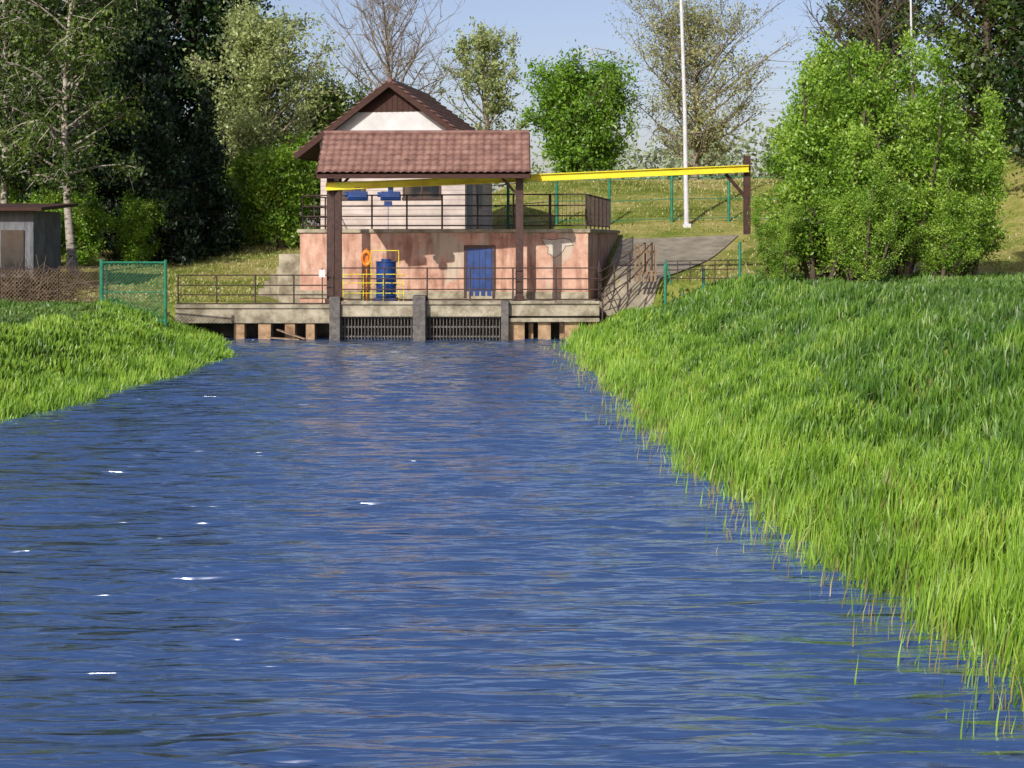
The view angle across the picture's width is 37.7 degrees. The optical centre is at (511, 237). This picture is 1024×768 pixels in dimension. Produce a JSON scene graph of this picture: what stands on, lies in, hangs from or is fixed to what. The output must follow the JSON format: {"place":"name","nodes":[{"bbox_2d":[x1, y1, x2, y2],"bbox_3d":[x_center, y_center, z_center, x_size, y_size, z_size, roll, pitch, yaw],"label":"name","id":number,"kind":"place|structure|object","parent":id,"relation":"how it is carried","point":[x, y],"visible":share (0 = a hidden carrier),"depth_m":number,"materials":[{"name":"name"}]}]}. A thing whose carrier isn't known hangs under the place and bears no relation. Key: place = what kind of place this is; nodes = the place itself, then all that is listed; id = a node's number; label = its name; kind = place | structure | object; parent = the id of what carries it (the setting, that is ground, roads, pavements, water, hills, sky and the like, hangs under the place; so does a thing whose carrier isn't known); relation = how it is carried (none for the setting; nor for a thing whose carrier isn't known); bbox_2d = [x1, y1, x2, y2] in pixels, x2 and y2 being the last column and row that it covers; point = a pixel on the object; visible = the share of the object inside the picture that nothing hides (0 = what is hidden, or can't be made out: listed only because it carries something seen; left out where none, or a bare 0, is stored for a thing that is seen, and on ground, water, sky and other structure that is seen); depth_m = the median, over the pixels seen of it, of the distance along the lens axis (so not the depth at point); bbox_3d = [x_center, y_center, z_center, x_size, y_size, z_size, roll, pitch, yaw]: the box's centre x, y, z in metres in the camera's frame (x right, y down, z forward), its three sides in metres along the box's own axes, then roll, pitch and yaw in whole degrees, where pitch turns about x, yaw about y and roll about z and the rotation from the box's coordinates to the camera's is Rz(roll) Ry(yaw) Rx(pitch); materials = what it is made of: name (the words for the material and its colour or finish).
{"place":"outdoors","nodes":[
{"label":"outdoors","id":0,"kind":"place"},
{"bbox_2d":[358,87,420,111],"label":"gable boards","id":1,"kind":"object","parent":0,"point":[389,99],"visible":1,"depth_m":68.55,"materials":[{"name":"brown wood"}]},
{"bbox_2d":[302,193,609,229],"bbox_3d":[-2.197,-1.119,66.996,13.731,1.479,8.837,0,0,0],"label":"terrace railing","id":2,"kind":"object","parent":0,"point":[602,212],"visible":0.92,"depth_m":63.83,"materials":[{"name":"brown metal"}]},
{"bbox_2d":[0,336,1023,767],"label":"river water","id":3,"kind":"structure","parent":0,"point":[396,552],"depth_m":16.73,"materials":[{"name":"blue liquid"}]},
{"bbox_2d":[0,110,1023,584],"bbox_3d":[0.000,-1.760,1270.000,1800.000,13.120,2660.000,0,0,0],"label":"ground","id":4,"kind":"structure","parent":0,"point":[1006,261],"depth_m":76.40,"materials":[{"name":"green plant"}]},
{"bbox_2d":[0,169,26,202],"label":"leafy shrub","id":5,"kind":"object","parent":4,"relation":"on","point":[13,196],"visible":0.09,"depth_m":79.73,"materials":[{"name":"green plant"}]},
{"bbox_2d":[0,0,69,165],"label":"broadleaf tree","id":6,"kind":"object","parent":4,"relation":"on","point":[16,76],"depth_m":95.55,"materials":[{"name":"green plant"}]},
{"bbox_2d":[6,189,64,265],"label":"leafy shrub","id":7,"kind":"object","parent":4,"relation":"on","point":[36,198],"visible":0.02,"depth_m":76.43,"materials":[{"name":"green plant"}]},
{"bbox_2d":[0,203,77,276],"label":"garden shed","id":8,"kind":"structure","parent":4,"relation":"on","point":[29,232],"depth_m":65.50,"materials":[{"name":"grey wood"}]},
{"bbox_2d":[1,230,23,273],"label":"door","id":9,"kind":"structure","parent":8,"relation":"in","point":[12,241],"depth_m":65.42,"materials":[{"name":"brown wood"}]},
{"bbox_2d":[0,266,107,303],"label":"rusty fence","id":10,"kind":"object","parent":4,"relation":"on","point":[58,284],"visible":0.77,"depth_m":59.51,"materials":[{"name":"rusty metal"},{"name":"paint"}]},
{"bbox_2d":[0,0,110,247],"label":"birch tree","id":11,"kind":"object","parent":4,"relation":"on","point":[51,158],"visible":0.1,"depth_m":87.55,"materials":[{"name":"green plant"}]},
{"bbox_2d":[0,0,115,202],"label":"birch tree","id":12,"kind":"object","parent":4,"relation":"on","point":[6,183],"visible":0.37,"depth_m":77.56,"materials":[{"name":"green plant"}]},
{"bbox_2d":[0,254,128,301],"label":"brush pile","id":13,"kind":"object","parent":4,"relation":"on","point":[31,287],"visible":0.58,"depth_m":62.27,"materials":[{"name":"brown plant"}]},
{"bbox_2d":[31,171,120,267],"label":"leafy shrub","id":14,"kind":"object","parent":4,"relation":"on","point":[88,219],"visible":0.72,"depth_m":77.46,"materials":[{"name":"green plant"}]},
{"bbox_2d":[0,0,172,276],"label":"birch tree","id":15,"kind":"object","parent":4,"relation":"on","point":[96,40],"visible":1,"depth_m":73.53,"materials":[{"name":"green plant"}]},
{"bbox_2d":[56,0,183,204],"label":"broadleaf tree","id":16,"kind":"object","parent":4,"relation":"on","point":[93,68],"depth_m":106.25,"materials":[{"name":"green plant"}]},
{"bbox_2d":[100,259,166,326],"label":"mesh fence","id":17,"kind":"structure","parent":4,"relation":"on","point":[102,278],"depth_m":55.37,"materials":[{"name":"metal"}]},
{"bbox_2d":[100,186,170,265],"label":"leafy shrub","id":18,"kind":"object","parent":4,"relation":"on","point":[133,227],"visible":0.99,"depth_m":79.53,"materials":[{"name":"green plant"}]},
{"bbox_2d":[85,0,201,250],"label":"spruce tree","id":19,"kind":"object","parent":4,"relation":"on","point":[150,51],"visible":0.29,"depth_m":89.15,"materials":[{"name":"green plant"}]},
{"bbox_2d":[72,0,228,210],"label":"broadleaf tree","id":20,"kind":"object","parent":4,"relation":"on","point":[175,54],"visible":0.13,"depth_m":99.34,"materials":[{"name":"green plant"}]},
{"bbox_2d":[102,70,211,265],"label":"spruce tree","id":21,"kind":"object","parent":4,"relation":"on","point":[163,174],"visible":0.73,"depth_m":81.52,"materials":[{"name":"green plant"}]},
{"bbox_2d":[167,89,247,257],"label":"spruce tree","id":22,"kind":"object","parent":4,"relation":"on","point":[205,164],"visible":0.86,"depth_m":85.55,"materials":[{"name":"green plant"}]},
{"bbox_2d":[160,0,293,227],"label":"broadleaf tree","id":23,"kind":"object","parent":4,"relation":"on","point":[211,28],"visible":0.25,"depth_m":101.60,"materials":[{"name":"green plant"}]},
{"bbox_2d":[221,145,272,246],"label":"leafy shrub","id":24,"kind":"object","parent":4,"relation":"on","point":[249,226],"visible":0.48,"depth_m":89.15,"materials":[{"name":"green plant"}]},
{"bbox_2d":[169,0,357,243],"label":"willow tree","id":25,"kind":"object","parent":4,"relation":"on","point":[256,45],"visible":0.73,"depth_m":90.91,"materials":[{"name":"green plant"}]},
{"bbox_2d":[228,125,320,248],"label":"leafy shrub","id":26,"kind":"object","parent":4,"relation":"on","point":[284,183],"visible":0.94,"depth_m":87.29,"materials":[{"name":"green plant"}]},
{"bbox_2d":[272,62,377,228],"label":"willow tree","id":27,"kind":"object","parent":4,"relation":"on","point":[339,108],"visible":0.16,"depth_m":94.44,"materials":[{"name":"green plant"}]},
{"bbox_2d":[293,0,478,113],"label":"bare tree","id":28,"kind":"object","parent":4,"relation":"on","point":[388,49],"visible":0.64,"depth_m":95.98,"materials":[{"name":"grey plant"}]},
{"bbox_2d":[175,242,652,340],"bbox_3d":[-3.883,2.588,61.483,19.034,4.823,7.034,0,0,0],"label":"concrete weir","id":29,"kind":"object","parent":4,"relation":"on","point":[420,317],"visible":0.73,"depth_m":59.00,"materials":[{"name":"concrete"}]},
{"bbox_2d":[319,268,324,302],"bbox_3d":[-7.500,1.950,59.282,0.250,1.500,0.084,0,0,0],"label":"warning sign","id":30,"kind":"object","parent":29,"relation":"on","point":[322,273],"visible":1,"depth_m":59.24,"materials":[{"name":"metal"}]},
{"bbox_2d":[361,248,371,300],"bbox_3d":[-5.800,1.500,59.779,0.432,2.200,0.199,0,0,0],"label":"lifebuoy stand","id":31,"kind":"object","parent":29,"relation":"on","point":[366,262],"visible":0.99,"depth_m":59.71,"materials":[{"name":"orange plastic"}]},
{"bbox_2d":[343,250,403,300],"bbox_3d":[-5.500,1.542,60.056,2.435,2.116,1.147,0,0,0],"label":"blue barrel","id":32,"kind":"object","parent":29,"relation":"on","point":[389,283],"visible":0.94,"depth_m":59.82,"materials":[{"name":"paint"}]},
{"bbox_2d":[316,130,530,302],"bbox_3d":[-3.477,-0.890,60.724,8.406,6.980,4.755,0,0,0],"label":"canopy shelter","id":33,"kind":"object","parent":29,"relation":"on","point":[349,154],"visible":1,"depth_m":59.47,"materials":[{"name":"tile"}]},
{"bbox_2d":[258,229,619,302],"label":"terrace slab","id":34,"kind":"structure","parent":4,"relation":"on","point":[289,264],"depth_m":63.99,"materials":[{"name":"grey concrete"}]},
{"bbox_2d":[321,113,491,228],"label":"house walls","id":35,"kind":"structure","parent":34,"relation":"on","point":[447,200],"depth_m":68.60,"materials":[{"name":"beige paint"}]},
{"bbox_2d":[300,87,388,160],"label":"roof deck","id":36,"kind":"structure","parent":35,"relation":"on","point":[312,153],"depth_m":69.79,"materials":[{"name":"brown wood"}]},
{"bbox_2d":[293,82,384,152],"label":"roof","id":37,"kind":"structure","parent":36,"relation":"on","point":[339,117],"depth_m":68.52,"materials":[{"name":"ceramic"}]},
{"bbox_2d":[293,81,389,161],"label":"bargeboard","id":38,"kind":"object","parent":36,"relation":"attached to","point":[344,118],"visible":0.45,"depth_m":68.37,"materials":[{"name":"brown wood"}]},
{"bbox_2d":[320,111,445,147],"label":"gable render","id":39,"kind":"object","parent":35,"relation":"attached to","point":[417,120],"visible":0.28,"depth_m":68.57,"materials":[{"name":"white paint"}]},
{"bbox_2d":[342,186,438,197],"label":"windows","id":40,"kind":"structure","parent":35,"relation":"attached to","point":[426,190],"depth_m":68.33,"materials":[{"name":"black glass"}]},
{"bbox_2d":[342,181,440,199],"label":"window frames","id":41,"kind":"structure","parent":35,"relation":"attached to","point":[422,198],"depth_m":68.28,"materials":[{"name":"brown paint"}]},
{"bbox_2d":[387,78,429,95],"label":"ridge cap","id":42,"kind":"object","parent":35,"relation":"on","point":[389,79],"visible":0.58,"depth_m":70.53,"materials":[{"name":"tile"}]},
{"bbox_2d":[467,184,481,228],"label":"side door","id":43,"kind":"structure","parent":35,"relation":"attached to","point":[470,200],"depth_m":69.20,"materials":[{"name":"grey metal"}]},
{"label":"roof deck","id":44,"kind":"object","parent":35,"relation":"on","visible":0},
{"bbox_2d":[388,81,455,129],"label":"bargeboard","id":45,"kind":"object","parent":44,"relation":"attached to","point":[420,106],"visible":0.24,"depth_m":67.74,"materials":[{"name":"brown wood"}]},
{"bbox_2d":[391,81,475,129],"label":"roof","id":46,"kind":"structure","parent":44,"relation":"on","point":[455,121],"depth_m":70.50,"materials":[{"name":"tile"}]},
{"bbox_2d":[300,233,617,302],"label":"base wall","id":47,"kind":"structure","parent":4,"relation":"on","point":[447,249],"depth_m":63.65,"materials":[{"name":"pink paint"}]},
{"bbox_2d":[464,245,494,297],"bbox_3d":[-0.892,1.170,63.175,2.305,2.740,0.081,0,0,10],"label":"door frame","id":48,"kind":"object","parent":47,"relation":"attached to","point":[465,263],"visible":0.68,"depth_m":63.22,"materials":[{"name":"brown paint"}]},
{"bbox_2d":[467,248,491,295],"bbox_3d":[-1.367,1.490,63.262,1.100,2.100,0.075,0,0,10],"label":"blue door","id":49,"kind":"structure","parent":48,"relation":"attached to","point":[479,257],"depth_m":63.23,"materials":[{"name":"paint"}]},
{"bbox_2d":[542,238,572,257],"bbox_3d":[1.903,0.425,62.717,1.352,0.852,0.026,0,0,10],"label":"patch edge","id":50,"kind":"object","parent":47,"relation":"attached to","point":[555,239],"visible":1,"depth_m":62.69,"materials":[{"name":"beige paint"}]},
{"bbox_2d":[543,239,572,256],"bbox_3d":[1.903,0.425,62.717,1.330,0.830,0.001,0,0,10],"label":"bare plaster patch","id":51,"kind":"object","parent":47,"relation":"attached to","point":[556,247],"visible":1,"depth_m":62.73,"materials":[{"name":"white paint"}]},
{"bbox_2d":[432,16,533,145],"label":"sparse poplar tree","id":52,"kind":"object","parent":4,"relation":"on","point":[483,43],"visible":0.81,"depth_m":98.56,"materials":[{"name":"green plant"}]},
{"bbox_2d":[37,87,975,213],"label":"distant tree belt","id":53,"kind":"object","parent":4,"relation":"on","point":[726,161],"visible":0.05,"depth_m":146.18,"materials":[{"name":"green plant"}]},
{"bbox_2d":[0,296,1023,738],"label":"reed bank grass","id":54,"kind":"structure","parent":4,"relation":"on","point":[152,350],"depth_m":24.47,"materials":[{"name":"green plant"}]},
{"bbox_2d":[326,156,750,233],"bbox_3d":[1.195,-1.750,60.083,17.191,3.200,0.571,0,0,-6],"label":"gantry crane","id":55,"kind":"object","parent":4,"relation":"on","point":[389,196],"visible":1,"depth_m":60.07,"materials":[{"name":"yellow paint"}]},
{"bbox_2d":[513,39,654,172],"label":"round green tree","id":56,"kind":"object","parent":4,"relation":"on","point":[583,113],"visible":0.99,"depth_m":93.59,"materials":[{"name":"green plant"}]},
{"bbox_2d":[573,46,627,170],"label":"electricity pylon","id":57,"kind":"object","parent":4,"relation":"on","point":[591,48],"visible":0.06,"depth_m":399.91,"materials":[{"name":"metal"}]},
{"bbox_2d":[580,60,784,136],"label":"power lines","id":58,"kind":"object","parent":57,"relation":"attached to","point":[713,85],"visible":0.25,"depth_m":392.05,"materials":[{"name":"metal"}]},
{"bbox_2d":[492,175,780,228],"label":"green boundary fence","id":59,"kind":"object","parent":4,"relation":"on","point":[728,217],"visible":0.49,"depth_m":76.98,"materials":[{"name":"metal"}]},
{"bbox_2d":[621,91,652,177],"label":"electricity pylon","id":60,"kind":"object","parent":4,"relation":"on","point":[635,124],"visible":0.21,"depth_m":599.92,"materials":[{"name":"metal"}]},
{"bbox_2d":[598,242,740,303],"bbox_3d":[5.402,1.558,59.007,6.996,2.830,2.456,0,0,42],"label":"ramp fence","id":61,"kind":"object","parent":4,"relation":"on","point":[667,269],"visible":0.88,"depth_m":57.99,"materials":[{"name":"metal"}]},
{"bbox_2d":[633,244,657,281],"bbox_3d":[5.350,1.000,60.218,1.000,1.500,0.065,0,0,0],"label":"wooden picket panel","id":62,"kind":"object","parent":61,"relation":"attached to","point":[646,272],"visible":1,"depth_m":60.19,"materials":[{"name":"brown wood"}]},
{"bbox_2d":[680,0,690,227],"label":"street lamp","id":63,"kind":"object","parent":4,"relation":"on","point":[686,224],"visible":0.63,"depth_m":75.92,"materials":[{"name":"grey metal"}]},
{"bbox_2d":[604,0,815,179],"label":"budding tree","id":64,"kind":"object","parent":4,"relation":"on","point":[699,118],"visible":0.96,"depth_m":98.23,"materials":[{"name":"green plant"}]},
{"bbox_2d":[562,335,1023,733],"bbox_3d":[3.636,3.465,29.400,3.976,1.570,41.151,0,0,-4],"label":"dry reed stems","id":65,"kind":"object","parent":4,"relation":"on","point":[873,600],"visible":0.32,"depth_m":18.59,"materials":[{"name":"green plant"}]},
{"bbox_2d":[805,0,942,143],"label":"broadleaf tree","id":66,"kind":"object","parent":4,"relation":"on","point":[899,18],"visible":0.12,"depth_m":92.99,"materials":[{"name":"green plant"}]},
{"bbox_2d":[796,0,1000,143],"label":"bare tree","id":67,"kind":"object","parent":4,"relation":"on","point":[878,20],"visible":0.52,"depth_m":84.23,"materials":[{"name":"brown plant"}]},
{"bbox_2d":[910,0,915,271],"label":"utility pole","id":68,"kind":"object","parent":4,"relation":"on","point":[910,52],"visible":0.25,"depth_m":62.96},
{"bbox_2d":[890,0,1023,159],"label":"broadleaf tree","id":69,"kind":"object","parent":4,"relation":"on","point":[966,47],"visible":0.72,"depth_m":81.52,"materials":[{"name":"green plant"}]},
{"bbox_2d":[976,0,1023,176],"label":"broadleaf tree","id":70,"kind":"object","parent":4,"relation":"on","point":[1009,67],"visible":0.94,"depth_m":73.56,"materials":[{"name":"green plant"}]},
{"bbox_2d":[0,270,1023,476],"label":"grassy bank","id":71,"kind":"structure","parent":0,"point":[977,288],"depth_m":39.07,"materials":[{"name":"green plant"}]},
{"bbox_2d":[748,193,806,280],"bbox_3d":[9.122,0.122,51.760,2.110,3.336,2.437,0,0,8],"label":"leafy shrub","id":72,"kind":"object","parent":71,"relation":"on","point":[777,247],"visible":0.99,"depth_m":51.47,"materials":[{"name":"green plant"}]},
{"bbox_2d":[747,48,897,280],"bbox_3d":[10.882,-2.491,53.125,5.198,8.596,4.723,0,0,24],"label":"leafy shrub","id":73,"kind":"object","parent":71,"relation":"on","point":[806,129],"visible":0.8,"depth_m":52.24,"materials":[{"name":"green plant"}]},
{"bbox_2d":[755,28,907,277],"bbox_3d":[12.660,-2.948,56.847,5.717,9.456,5.196,0,0,-31],"label":"leafy shrub","id":74,"kind":"object","parent":71,"relation":"on","point":[827,47],"visible":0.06,"depth_m":55.93,"materials":[{"name":"green plant"}]},
{"bbox_2d":[809,148,915,282],"bbox_3d":[12.001,-0.641,51.120,3.583,4.906,3.103,0,0,-16],"label":"leafy shrub","id":75,"kind":"object","parent":71,"relation":"on","point":[852,258],"visible":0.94,"depth_m":50.72,"materials":[{"name":"green plant"}]},
{"bbox_2d":[785,24,984,277],"bbox_3d":[13.789,-3.214,54.757,7.167,9.812,6.206,0,0,33],"label":"leafy shrub","id":76,"kind":"object","parent":71,"relation":"on","point":[911,153],"visible":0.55,"depth_m":53.48,"materials":[{"name":"green plant"}]},
{"bbox_2d":[903,155,989,277],"bbox_3d":[15.290,-0.702,53.582,2.859,4.728,2.598,0,0,-16],"label":"leafy shrub","id":77,"kind":"object","parent":71,"relation":"on","point":[936,254],"visible":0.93,"depth_m":53.15,"materials":[{"name":"green plant"}]},
{"bbox_2d":[902,75,1017,275],"bbox_3d":[17.058,-2.263,56.993,4.487,8.166,4.938,0,0,-12],"label":"leafy shrub","id":78,"kind":"object","parent":71,"relation":"on","point":[986,178],"visible":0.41,"depth_m":56.39,"materials":[{"name":"green plant"}]},
{"bbox_2d":[106,0,1020,234],"label":"sky","id":79,"kind":"structure","parent":0,"point":[544,27],"materials":[{"name":"blue"}]},
{"bbox_2d":[600,235,737,318],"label":"paved ramp path","id":80,"kind":"structure","parent":0,"point":[688,248],"depth_m":67.89,"materials":[{"name":"grey concrete"}]},
{"bbox_2d":[610,268,1023,619],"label":"tall grass","id":81,"kind":"structure","parent":0,"point":[821,325],"depth_m":28.59,"materials":[{"name":"green plant"}]}
]}

